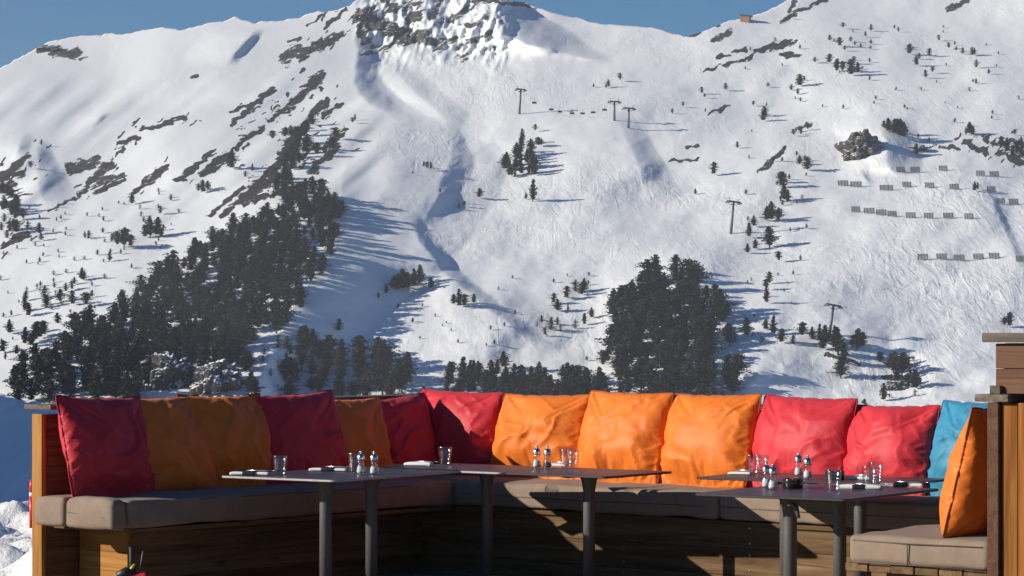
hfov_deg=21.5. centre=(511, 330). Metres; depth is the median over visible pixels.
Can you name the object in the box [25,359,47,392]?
pine tree
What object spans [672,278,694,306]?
pine tree
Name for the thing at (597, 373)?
pine tree
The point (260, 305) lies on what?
pine tree
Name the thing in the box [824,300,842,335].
lift pylon
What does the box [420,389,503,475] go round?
cushion
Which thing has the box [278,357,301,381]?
pine tree
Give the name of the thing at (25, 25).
sky
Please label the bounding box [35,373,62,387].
pine tree
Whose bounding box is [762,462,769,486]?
salt mill
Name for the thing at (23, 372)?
pine tree
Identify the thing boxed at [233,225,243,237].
pine tree
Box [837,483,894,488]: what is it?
rolled napkin
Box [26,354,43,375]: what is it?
pine tree
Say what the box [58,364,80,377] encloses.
pine tree
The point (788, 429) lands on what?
cushion
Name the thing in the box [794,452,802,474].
salt mill
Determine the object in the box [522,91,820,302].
lift cable
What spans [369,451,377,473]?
salt mill
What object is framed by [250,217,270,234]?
pine tree
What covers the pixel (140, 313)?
pine tree
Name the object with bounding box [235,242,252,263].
pine tree
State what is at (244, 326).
pine tree
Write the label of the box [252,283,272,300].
pine tree
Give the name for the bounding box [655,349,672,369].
pine tree
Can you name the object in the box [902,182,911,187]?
snow fence
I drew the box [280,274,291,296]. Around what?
pine tree
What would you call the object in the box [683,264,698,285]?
pine tree
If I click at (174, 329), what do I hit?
pine tree
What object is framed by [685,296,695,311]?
pine tree
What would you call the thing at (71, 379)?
pine tree
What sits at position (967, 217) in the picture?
snow fence
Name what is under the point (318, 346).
pine tree
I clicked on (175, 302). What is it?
pine tree
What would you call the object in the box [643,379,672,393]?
pine tree
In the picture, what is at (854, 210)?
snow fence
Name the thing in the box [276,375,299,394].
pine tree
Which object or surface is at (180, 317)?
pine tree
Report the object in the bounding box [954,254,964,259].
snow fence
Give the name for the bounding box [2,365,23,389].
pine tree
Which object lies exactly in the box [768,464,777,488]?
salt mill
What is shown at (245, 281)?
pine tree
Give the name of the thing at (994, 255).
snow fence
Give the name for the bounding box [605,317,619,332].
pine tree
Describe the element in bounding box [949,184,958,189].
snow fence
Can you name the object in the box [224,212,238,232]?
pine tree
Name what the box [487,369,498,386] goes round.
pine tree
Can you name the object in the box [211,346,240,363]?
pine tree
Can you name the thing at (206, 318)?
pine tree
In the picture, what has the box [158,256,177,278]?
pine tree
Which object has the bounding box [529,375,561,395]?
pine tree
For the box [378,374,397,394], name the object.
pine tree
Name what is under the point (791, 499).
bistro table
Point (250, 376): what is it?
pine tree
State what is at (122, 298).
pine tree
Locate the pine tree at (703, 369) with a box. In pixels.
[678,362,723,392]
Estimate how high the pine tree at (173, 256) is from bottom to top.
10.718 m
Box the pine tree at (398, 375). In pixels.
[389,361,405,391]
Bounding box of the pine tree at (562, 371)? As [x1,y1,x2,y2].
[557,362,571,379]
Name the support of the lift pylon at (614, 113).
on the mountain
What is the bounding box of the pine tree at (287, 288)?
[279,280,295,297]
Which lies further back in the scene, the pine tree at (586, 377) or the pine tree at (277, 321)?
the pine tree at (277, 321)
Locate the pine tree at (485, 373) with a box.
[475,370,491,392]
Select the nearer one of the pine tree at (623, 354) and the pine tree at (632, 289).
the pine tree at (623, 354)
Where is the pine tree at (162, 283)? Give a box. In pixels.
[151,277,167,299]
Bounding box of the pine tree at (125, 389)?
[115,376,135,396]
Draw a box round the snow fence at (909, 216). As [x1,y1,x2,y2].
[906,212,915,217]
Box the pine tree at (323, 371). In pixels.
[314,359,334,382]
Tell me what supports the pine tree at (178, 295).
on the mountain
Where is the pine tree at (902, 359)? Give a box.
[884,352,917,378]
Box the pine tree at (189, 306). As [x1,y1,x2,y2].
[173,303,197,319]
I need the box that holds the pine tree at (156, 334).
[146,326,178,354]
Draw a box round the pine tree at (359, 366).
[348,347,370,381]
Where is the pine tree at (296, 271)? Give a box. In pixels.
[285,266,308,286]
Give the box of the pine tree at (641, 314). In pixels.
[630,309,648,332]
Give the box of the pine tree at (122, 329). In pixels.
[108,327,129,344]
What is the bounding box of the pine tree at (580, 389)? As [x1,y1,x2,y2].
[563,376,589,394]
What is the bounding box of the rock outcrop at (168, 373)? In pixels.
[149,351,194,390]
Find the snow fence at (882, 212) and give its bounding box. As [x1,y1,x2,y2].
[876,209,886,214]
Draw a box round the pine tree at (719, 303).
[707,298,730,323]
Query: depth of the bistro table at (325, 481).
13.58 m
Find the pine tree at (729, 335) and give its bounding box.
[719,323,739,346]
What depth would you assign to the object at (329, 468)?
13.97 m
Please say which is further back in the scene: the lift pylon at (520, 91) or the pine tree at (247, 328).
the lift pylon at (520, 91)
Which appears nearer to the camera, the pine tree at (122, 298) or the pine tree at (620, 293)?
the pine tree at (122, 298)
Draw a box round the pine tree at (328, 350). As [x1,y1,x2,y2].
[315,335,342,367]
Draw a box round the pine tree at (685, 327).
[663,323,694,346]
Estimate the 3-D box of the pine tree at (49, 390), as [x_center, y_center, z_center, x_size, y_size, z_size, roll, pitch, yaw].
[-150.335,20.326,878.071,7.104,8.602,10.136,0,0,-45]
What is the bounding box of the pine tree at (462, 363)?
[456,356,467,377]
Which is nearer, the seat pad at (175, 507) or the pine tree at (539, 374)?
the seat pad at (175, 507)
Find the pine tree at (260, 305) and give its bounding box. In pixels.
[248,293,273,318]
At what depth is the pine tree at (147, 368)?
890.01 m
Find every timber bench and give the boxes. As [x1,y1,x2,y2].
[24,394,452,575]
[422,404,940,575]
[846,394,1023,575]
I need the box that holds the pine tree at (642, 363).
[629,358,660,392]
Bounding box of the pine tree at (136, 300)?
[125,294,143,315]
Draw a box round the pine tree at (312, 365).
[304,355,317,376]
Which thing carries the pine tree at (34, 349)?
on the mountain
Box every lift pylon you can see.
[515,88,526,113]
[607,99,621,120]
[622,107,635,127]
[725,198,741,233]
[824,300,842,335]
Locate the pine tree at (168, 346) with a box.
[146,340,185,358]
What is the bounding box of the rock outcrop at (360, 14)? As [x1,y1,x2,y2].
[354,7,368,20]
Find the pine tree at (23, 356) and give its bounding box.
[13,350,31,376]
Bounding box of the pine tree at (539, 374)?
[534,368,552,393]
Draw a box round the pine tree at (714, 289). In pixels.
[705,284,720,308]
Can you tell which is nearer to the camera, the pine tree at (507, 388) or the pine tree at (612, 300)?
the pine tree at (507, 388)
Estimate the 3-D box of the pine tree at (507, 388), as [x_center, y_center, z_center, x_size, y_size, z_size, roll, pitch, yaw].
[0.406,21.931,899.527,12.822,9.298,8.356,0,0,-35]
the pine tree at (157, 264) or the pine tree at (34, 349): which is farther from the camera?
the pine tree at (157, 264)
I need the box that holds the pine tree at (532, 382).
[521,374,539,394]
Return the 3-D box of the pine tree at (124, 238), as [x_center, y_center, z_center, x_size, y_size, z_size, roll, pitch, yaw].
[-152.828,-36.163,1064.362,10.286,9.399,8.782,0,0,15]
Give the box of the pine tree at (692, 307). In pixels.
[679,302,699,323]
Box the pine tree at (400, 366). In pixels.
[389,357,416,391]
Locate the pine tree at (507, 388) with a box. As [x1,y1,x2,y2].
[495,382,523,394]
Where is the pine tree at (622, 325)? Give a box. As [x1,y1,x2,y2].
[606,318,644,341]
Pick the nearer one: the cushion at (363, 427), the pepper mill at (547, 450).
the pepper mill at (547, 450)
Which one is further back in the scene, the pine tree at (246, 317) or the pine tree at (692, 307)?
the pine tree at (692, 307)
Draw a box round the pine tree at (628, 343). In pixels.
[611,337,648,365]
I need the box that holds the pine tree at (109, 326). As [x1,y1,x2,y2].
[104,322,114,344]
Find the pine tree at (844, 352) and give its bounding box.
[837,341,850,360]
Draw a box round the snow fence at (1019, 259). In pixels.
[1016,255,1023,261]
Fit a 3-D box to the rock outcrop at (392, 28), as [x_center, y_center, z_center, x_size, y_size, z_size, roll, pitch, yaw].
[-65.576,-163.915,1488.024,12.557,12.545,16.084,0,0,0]
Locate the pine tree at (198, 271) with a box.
[183,266,209,287]
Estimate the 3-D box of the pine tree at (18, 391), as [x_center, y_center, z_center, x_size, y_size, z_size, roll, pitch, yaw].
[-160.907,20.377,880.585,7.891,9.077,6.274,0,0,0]
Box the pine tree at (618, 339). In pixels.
[595,331,626,355]
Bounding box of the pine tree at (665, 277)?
[653,272,674,290]
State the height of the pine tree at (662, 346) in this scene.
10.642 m
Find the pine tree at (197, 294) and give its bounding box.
[185,286,210,310]
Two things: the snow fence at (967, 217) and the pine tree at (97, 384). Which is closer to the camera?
the pine tree at (97, 384)
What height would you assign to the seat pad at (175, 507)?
0.164 m
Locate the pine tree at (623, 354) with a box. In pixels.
[609,346,647,372]
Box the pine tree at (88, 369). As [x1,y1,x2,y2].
[79,363,104,389]
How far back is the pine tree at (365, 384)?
906.29 m
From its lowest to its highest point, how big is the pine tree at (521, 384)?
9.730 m
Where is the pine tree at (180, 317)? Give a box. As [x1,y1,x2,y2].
[166,303,195,327]
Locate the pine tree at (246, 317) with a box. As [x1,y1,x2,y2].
[241,312,253,334]
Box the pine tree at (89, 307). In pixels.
[82,304,97,324]
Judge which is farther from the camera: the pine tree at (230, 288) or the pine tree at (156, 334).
the pine tree at (230, 288)
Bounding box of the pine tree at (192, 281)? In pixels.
[182,273,205,299]
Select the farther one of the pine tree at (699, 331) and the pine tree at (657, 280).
the pine tree at (657, 280)
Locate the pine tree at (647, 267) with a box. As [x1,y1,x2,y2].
[635,259,656,281]
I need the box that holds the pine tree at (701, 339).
[686,335,725,363]
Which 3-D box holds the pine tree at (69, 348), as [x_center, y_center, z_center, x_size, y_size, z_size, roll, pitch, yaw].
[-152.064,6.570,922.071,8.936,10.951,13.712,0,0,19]
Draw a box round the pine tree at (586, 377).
[581,375,593,392]
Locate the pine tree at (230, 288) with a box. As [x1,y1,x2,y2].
[217,286,238,300]
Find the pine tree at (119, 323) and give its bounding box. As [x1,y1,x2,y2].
[110,317,134,341]
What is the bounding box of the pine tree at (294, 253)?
[286,248,305,266]
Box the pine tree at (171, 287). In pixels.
[161,283,176,310]
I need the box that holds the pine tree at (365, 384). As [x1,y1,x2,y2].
[358,374,381,394]
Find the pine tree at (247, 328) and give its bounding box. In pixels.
[239,321,257,338]
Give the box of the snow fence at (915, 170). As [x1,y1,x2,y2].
[911,166,919,171]
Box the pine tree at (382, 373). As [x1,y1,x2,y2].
[368,361,401,394]
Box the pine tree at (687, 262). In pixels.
[676,258,699,271]
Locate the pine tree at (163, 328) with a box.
[158,323,172,340]
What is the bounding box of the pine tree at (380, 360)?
[371,358,390,383]
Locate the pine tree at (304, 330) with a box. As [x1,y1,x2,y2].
[296,325,317,351]
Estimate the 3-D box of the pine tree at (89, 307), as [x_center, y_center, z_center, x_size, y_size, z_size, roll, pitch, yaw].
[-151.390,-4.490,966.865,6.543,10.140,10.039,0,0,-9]
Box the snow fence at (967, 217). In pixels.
[964,213,973,218]
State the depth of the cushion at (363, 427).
15.23 m
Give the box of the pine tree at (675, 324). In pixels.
[671,317,681,328]
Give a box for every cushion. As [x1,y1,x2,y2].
[55,394,155,496]
[140,394,217,490]
[176,393,271,486]
[256,389,348,484]
[335,396,393,466]
[381,392,440,477]
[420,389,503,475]
[490,393,588,479]
[575,390,673,483]
[659,393,761,488]
[747,394,857,487]
[843,404,940,495]
[926,400,986,495]
[939,407,986,537]
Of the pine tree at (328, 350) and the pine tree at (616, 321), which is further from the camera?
the pine tree at (616, 321)
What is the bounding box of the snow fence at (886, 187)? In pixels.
[879,185,893,190]
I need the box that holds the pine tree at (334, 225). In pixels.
[323,221,344,245]
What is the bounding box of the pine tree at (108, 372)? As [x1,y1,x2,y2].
[95,362,123,381]
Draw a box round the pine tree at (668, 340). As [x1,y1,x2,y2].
[662,338,684,353]
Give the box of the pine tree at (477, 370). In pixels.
[473,360,481,383]
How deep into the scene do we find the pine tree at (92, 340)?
928.87 m
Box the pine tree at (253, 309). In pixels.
[247,300,258,317]
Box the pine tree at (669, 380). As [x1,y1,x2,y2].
[655,372,685,393]
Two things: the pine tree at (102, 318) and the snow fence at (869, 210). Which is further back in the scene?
the snow fence at (869, 210)
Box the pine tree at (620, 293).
[616,285,626,309]
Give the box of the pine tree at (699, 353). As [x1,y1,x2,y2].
[691,342,720,366]
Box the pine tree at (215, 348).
[209,338,225,362]
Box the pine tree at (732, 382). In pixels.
[719,369,745,394]
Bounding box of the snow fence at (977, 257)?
[973,253,983,259]
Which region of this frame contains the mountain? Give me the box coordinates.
[0,0,1023,501]
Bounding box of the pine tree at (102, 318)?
[95,315,108,326]
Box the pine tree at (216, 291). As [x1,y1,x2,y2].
[213,287,221,305]
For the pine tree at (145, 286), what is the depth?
984.39 m
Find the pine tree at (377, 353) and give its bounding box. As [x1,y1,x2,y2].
[366,348,396,375]
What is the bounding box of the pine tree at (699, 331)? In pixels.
[691,329,703,345]
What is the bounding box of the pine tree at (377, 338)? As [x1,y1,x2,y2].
[369,336,390,361]
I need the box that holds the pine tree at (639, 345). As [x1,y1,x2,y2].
[633,341,644,358]
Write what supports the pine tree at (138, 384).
on the mountain
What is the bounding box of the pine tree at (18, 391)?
[6,379,28,400]
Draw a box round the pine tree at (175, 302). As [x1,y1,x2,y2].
[167,297,182,314]
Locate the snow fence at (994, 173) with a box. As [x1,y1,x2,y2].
[989,171,998,176]
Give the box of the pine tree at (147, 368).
[134,360,158,387]
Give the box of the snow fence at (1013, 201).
[1009,199,1018,204]
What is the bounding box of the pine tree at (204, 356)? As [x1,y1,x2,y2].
[191,346,215,365]
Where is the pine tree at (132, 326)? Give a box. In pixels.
[127,320,138,344]
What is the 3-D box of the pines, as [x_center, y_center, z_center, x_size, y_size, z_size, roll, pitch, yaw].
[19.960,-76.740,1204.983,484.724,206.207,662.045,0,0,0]
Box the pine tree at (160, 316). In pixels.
[145,310,173,333]
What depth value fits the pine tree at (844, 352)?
942.01 m
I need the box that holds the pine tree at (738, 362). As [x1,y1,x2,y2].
[730,352,750,377]
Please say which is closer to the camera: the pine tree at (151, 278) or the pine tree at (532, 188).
the pine tree at (151, 278)
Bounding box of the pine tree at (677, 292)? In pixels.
[667,289,687,315]
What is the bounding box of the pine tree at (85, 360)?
[75,346,104,373]
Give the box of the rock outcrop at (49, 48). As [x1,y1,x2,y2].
[36,46,59,50]
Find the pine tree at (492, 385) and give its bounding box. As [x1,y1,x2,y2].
[482,379,500,391]
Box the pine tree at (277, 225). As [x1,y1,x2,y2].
[271,220,284,234]
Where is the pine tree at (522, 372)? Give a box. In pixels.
[515,370,525,382]
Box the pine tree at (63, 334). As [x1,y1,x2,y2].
[50,330,74,347]
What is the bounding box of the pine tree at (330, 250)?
[323,233,336,256]
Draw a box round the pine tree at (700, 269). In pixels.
[675,262,713,285]
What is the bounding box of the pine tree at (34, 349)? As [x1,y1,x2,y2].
[25,343,42,364]
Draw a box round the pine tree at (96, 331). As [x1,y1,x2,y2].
[84,326,107,345]
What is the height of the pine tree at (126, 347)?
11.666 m
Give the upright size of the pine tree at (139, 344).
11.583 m
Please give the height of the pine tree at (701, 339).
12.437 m
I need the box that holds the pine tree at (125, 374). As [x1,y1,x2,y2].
[121,371,134,391]
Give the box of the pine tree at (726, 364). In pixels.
[717,354,735,386]
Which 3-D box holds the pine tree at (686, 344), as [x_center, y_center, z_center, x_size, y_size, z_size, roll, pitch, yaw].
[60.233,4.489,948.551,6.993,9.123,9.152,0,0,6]
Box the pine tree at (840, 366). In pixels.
[827,356,849,377]
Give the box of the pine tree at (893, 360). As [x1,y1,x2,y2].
[886,351,898,371]
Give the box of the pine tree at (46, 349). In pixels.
[31,347,59,362]
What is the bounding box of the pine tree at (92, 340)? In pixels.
[87,336,95,350]
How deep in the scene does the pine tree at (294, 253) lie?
1016.58 m
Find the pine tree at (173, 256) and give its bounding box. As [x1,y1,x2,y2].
[162,250,182,267]
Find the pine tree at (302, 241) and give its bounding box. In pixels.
[287,237,315,256]
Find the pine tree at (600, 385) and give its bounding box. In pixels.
[586,377,607,390]
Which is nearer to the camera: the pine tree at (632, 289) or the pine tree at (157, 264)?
the pine tree at (632, 289)
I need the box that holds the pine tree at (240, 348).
[225,334,255,363]
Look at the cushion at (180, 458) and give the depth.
14.15 m
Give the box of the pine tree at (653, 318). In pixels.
[645,305,662,334]
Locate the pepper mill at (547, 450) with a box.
[543,446,550,466]
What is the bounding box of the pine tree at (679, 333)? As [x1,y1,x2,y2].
[661,329,691,341]
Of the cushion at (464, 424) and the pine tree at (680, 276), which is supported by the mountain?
the pine tree at (680, 276)
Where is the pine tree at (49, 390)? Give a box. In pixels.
[36,380,63,403]
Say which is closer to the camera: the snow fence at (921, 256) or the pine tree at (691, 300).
the pine tree at (691, 300)
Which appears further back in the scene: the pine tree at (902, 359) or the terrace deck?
the pine tree at (902, 359)
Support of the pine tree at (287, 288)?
on the mountain
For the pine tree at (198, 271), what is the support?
on the mountain
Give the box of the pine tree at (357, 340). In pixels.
[342,335,371,357]
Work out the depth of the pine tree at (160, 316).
945.48 m
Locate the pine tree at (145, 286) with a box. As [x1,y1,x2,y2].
[139,283,152,299]
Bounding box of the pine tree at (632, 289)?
[618,282,644,305]
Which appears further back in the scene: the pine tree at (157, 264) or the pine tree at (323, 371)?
the pine tree at (157, 264)
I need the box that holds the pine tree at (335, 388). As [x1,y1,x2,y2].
[332,381,346,395]
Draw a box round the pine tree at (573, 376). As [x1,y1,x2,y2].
[561,373,578,389]
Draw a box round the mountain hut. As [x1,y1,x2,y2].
[740,14,752,22]
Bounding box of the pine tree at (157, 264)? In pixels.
[146,260,167,277]
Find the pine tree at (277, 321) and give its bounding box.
[260,306,289,333]
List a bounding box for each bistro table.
[222,467,463,575]
[386,463,566,575]
[505,468,671,575]
[695,484,938,575]
[697,472,944,575]
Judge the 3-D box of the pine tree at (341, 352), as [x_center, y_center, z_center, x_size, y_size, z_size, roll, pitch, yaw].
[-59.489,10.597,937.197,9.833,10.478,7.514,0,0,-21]
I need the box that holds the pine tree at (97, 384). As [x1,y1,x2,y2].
[83,369,116,397]
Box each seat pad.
[35,478,452,530]
[408,474,939,529]
[850,524,986,570]
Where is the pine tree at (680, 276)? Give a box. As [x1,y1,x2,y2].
[670,270,688,285]
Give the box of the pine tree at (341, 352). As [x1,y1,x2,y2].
[329,346,354,370]
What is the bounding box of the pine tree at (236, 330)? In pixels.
[225,325,251,345]
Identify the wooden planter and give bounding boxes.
[982,333,1023,575]
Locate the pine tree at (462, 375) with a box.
[456,366,469,390]
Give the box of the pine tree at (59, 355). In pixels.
[55,352,63,372]
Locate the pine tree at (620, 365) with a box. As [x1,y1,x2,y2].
[611,360,625,379]
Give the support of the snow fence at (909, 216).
on the mountain
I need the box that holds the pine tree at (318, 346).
[311,339,324,361]
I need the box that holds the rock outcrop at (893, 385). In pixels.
[885,380,907,390]
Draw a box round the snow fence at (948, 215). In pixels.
[943,212,953,217]
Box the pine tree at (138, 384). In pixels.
[129,370,155,395]
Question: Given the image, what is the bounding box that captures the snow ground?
[0,500,31,575]
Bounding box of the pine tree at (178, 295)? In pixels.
[164,292,182,311]
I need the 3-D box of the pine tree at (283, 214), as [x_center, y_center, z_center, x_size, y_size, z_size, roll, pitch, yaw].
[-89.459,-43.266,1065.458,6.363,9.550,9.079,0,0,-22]
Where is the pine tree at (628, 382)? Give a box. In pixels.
[611,366,638,392]
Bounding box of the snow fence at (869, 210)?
[863,208,874,213]
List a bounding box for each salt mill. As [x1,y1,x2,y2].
[356,451,365,472]
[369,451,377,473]
[533,446,540,466]
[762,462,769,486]
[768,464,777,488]
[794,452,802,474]
[803,455,811,477]
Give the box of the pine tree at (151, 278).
[146,274,158,290]
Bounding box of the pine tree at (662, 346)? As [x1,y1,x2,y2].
[645,342,670,368]
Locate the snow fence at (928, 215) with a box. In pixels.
[924,212,933,218]
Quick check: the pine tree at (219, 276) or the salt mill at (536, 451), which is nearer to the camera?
the salt mill at (536, 451)
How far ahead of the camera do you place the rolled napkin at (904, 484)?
12.57 m
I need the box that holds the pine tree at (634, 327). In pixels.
[624,323,647,348]
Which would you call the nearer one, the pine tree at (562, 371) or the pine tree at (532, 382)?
the pine tree at (532, 382)
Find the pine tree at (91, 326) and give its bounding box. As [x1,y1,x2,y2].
[81,323,94,339]
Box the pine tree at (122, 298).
[111,289,131,311]
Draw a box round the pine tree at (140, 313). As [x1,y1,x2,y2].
[128,306,148,329]
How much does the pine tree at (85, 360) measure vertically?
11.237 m
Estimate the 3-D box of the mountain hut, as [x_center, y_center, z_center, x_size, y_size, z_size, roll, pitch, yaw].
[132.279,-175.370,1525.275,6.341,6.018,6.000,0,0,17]
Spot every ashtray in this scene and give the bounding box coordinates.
[782,478,802,488]
[825,470,844,479]
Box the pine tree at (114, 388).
[105,374,121,397]
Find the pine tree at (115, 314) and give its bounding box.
[109,303,124,324]
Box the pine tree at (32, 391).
[22,378,42,399]
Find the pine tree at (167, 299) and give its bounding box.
[156,290,172,313]
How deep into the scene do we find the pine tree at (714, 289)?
984.30 m
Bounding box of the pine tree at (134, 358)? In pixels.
[125,346,142,372]
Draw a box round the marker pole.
[29,479,31,527]
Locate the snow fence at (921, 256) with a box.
[917,254,927,259]
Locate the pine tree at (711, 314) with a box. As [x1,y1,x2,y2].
[706,308,722,335]
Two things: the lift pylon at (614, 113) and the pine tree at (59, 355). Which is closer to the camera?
the pine tree at (59, 355)
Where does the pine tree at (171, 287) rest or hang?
on the mountain
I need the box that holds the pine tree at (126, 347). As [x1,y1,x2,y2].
[118,343,139,375]
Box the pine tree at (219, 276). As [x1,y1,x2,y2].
[209,271,231,293]
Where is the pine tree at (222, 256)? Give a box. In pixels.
[212,251,232,270]
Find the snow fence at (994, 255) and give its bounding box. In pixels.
[988,253,999,256]
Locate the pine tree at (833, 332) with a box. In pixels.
[828,325,835,342]
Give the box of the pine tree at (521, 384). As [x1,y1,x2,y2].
[516,375,529,393]
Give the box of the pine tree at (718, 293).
[706,289,738,310]
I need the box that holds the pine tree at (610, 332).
[594,324,620,351]
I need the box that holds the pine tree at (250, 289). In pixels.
[243,281,258,306]
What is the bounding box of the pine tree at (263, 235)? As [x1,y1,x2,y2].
[253,228,281,248]
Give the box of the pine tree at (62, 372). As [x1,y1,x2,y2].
[52,360,70,392]
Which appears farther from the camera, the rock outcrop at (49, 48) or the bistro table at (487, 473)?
the rock outcrop at (49, 48)
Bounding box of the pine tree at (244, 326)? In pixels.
[229,323,253,346]
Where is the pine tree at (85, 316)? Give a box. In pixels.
[69,309,99,340]
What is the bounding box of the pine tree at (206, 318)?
[193,314,214,329]
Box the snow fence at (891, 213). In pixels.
[887,211,896,216]
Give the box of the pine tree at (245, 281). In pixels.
[237,276,257,292]
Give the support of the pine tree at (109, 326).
on the mountain
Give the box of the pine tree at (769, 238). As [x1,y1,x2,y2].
[759,226,778,247]
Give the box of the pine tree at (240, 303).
[225,298,247,311]
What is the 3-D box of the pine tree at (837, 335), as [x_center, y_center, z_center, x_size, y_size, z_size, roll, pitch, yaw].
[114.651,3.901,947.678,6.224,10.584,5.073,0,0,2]
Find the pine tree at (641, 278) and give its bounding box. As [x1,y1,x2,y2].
[631,271,651,292]
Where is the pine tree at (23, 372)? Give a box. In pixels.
[15,367,28,389]
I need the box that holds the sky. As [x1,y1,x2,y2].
[0,0,785,67]
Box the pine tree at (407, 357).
[402,351,418,383]
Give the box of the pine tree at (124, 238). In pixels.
[113,227,134,249]
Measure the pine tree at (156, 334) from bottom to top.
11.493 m
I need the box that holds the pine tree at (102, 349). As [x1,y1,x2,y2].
[91,338,114,368]
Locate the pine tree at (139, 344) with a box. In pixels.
[131,333,152,360]
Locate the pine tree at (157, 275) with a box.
[153,268,162,287]
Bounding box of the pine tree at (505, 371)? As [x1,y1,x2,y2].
[497,369,513,382]
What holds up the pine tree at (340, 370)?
on the mountain
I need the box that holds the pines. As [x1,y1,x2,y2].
[0,14,1023,403]
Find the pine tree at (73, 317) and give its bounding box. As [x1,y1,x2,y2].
[63,311,86,331]
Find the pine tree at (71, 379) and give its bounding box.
[60,365,84,391]
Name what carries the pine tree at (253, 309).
on the mountain
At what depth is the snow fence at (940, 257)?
1069.01 m
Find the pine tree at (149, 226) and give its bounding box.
[144,215,157,237]
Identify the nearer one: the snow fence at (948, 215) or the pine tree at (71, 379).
the pine tree at (71, 379)
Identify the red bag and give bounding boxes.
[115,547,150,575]
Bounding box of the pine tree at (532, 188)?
[528,179,536,201]
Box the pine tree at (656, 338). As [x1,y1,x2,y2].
[649,327,664,347]
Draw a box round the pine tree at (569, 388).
[553,376,578,395]
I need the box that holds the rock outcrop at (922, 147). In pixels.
[908,144,928,150]
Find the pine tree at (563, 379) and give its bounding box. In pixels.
[560,375,567,390]
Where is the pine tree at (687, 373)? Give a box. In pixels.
[673,360,706,393]
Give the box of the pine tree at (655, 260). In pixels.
[647,254,666,275]
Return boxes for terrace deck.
[363,569,500,575]
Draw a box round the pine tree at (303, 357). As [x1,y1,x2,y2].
[292,343,313,371]
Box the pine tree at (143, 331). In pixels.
[131,323,152,338]
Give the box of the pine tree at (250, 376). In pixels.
[242,371,264,393]
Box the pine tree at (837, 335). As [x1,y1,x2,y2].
[830,327,847,355]
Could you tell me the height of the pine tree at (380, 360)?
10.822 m
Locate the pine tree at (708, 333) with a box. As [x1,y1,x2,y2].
[696,326,726,356]
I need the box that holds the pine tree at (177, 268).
[173,264,185,287]
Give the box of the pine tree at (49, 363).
[39,349,60,376]
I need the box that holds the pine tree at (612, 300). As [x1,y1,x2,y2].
[606,287,621,313]
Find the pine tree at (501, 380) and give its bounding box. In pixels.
[497,374,506,390]
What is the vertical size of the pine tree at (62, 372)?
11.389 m
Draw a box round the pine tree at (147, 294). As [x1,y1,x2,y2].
[140,289,161,308]
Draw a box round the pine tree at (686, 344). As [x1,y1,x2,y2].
[681,330,692,351]
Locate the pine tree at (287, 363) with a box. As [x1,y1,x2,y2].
[277,356,299,378]
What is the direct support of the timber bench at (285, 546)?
on the terrace deck
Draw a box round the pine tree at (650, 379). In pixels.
[633,363,665,392]
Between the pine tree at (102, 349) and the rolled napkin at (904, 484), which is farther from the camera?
the pine tree at (102, 349)
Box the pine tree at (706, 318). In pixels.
[688,313,717,329]
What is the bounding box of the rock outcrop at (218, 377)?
[188,359,246,395]
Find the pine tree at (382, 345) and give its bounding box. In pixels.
[364,339,404,360]
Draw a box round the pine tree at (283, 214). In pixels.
[279,209,289,224]
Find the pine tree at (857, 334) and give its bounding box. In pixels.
[853,328,864,349]
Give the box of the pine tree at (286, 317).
[281,303,301,325]
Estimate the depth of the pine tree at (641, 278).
1015.61 m
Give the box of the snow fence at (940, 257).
[936,253,946,259]
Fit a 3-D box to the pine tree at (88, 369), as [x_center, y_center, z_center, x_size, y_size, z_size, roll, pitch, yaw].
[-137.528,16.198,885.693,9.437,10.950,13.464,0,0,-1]
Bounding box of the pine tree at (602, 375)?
[592,372,611,391]
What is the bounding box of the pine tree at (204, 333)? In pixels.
[192,319,210,343]
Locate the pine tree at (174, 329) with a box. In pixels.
[163,326,186,351]
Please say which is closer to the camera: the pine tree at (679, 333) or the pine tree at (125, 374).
the pine tree at (125, 374)
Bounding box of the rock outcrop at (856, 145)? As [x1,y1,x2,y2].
[834,129,882,160]
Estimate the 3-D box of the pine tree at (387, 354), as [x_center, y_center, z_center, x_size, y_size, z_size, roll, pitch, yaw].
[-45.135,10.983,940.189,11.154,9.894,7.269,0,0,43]
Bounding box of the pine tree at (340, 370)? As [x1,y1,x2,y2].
[330,355,348,380]
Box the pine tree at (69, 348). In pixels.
[56,334,84,363]
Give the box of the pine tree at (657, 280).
[650,273,670,293]
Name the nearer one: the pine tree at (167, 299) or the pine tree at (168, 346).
the pine tree at (168, 346)
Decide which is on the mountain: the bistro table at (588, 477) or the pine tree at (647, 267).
the pine tree at (647, 267)
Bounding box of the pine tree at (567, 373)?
[560,364,573,377]
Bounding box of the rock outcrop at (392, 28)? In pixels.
[382,22,403,36]
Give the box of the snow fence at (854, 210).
[851,206,860,211]
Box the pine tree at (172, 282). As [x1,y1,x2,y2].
[159,279,180,295]
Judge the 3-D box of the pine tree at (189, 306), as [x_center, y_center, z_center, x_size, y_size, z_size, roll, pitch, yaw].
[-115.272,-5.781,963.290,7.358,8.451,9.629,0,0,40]
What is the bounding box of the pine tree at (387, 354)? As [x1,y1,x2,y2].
[382,348,396,370]
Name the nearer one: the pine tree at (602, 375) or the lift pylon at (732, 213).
the pine tree at (602, 375)
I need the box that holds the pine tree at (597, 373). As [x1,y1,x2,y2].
[591,366,609,385]
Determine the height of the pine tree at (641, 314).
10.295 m
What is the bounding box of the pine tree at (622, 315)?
[612,310,631,322]

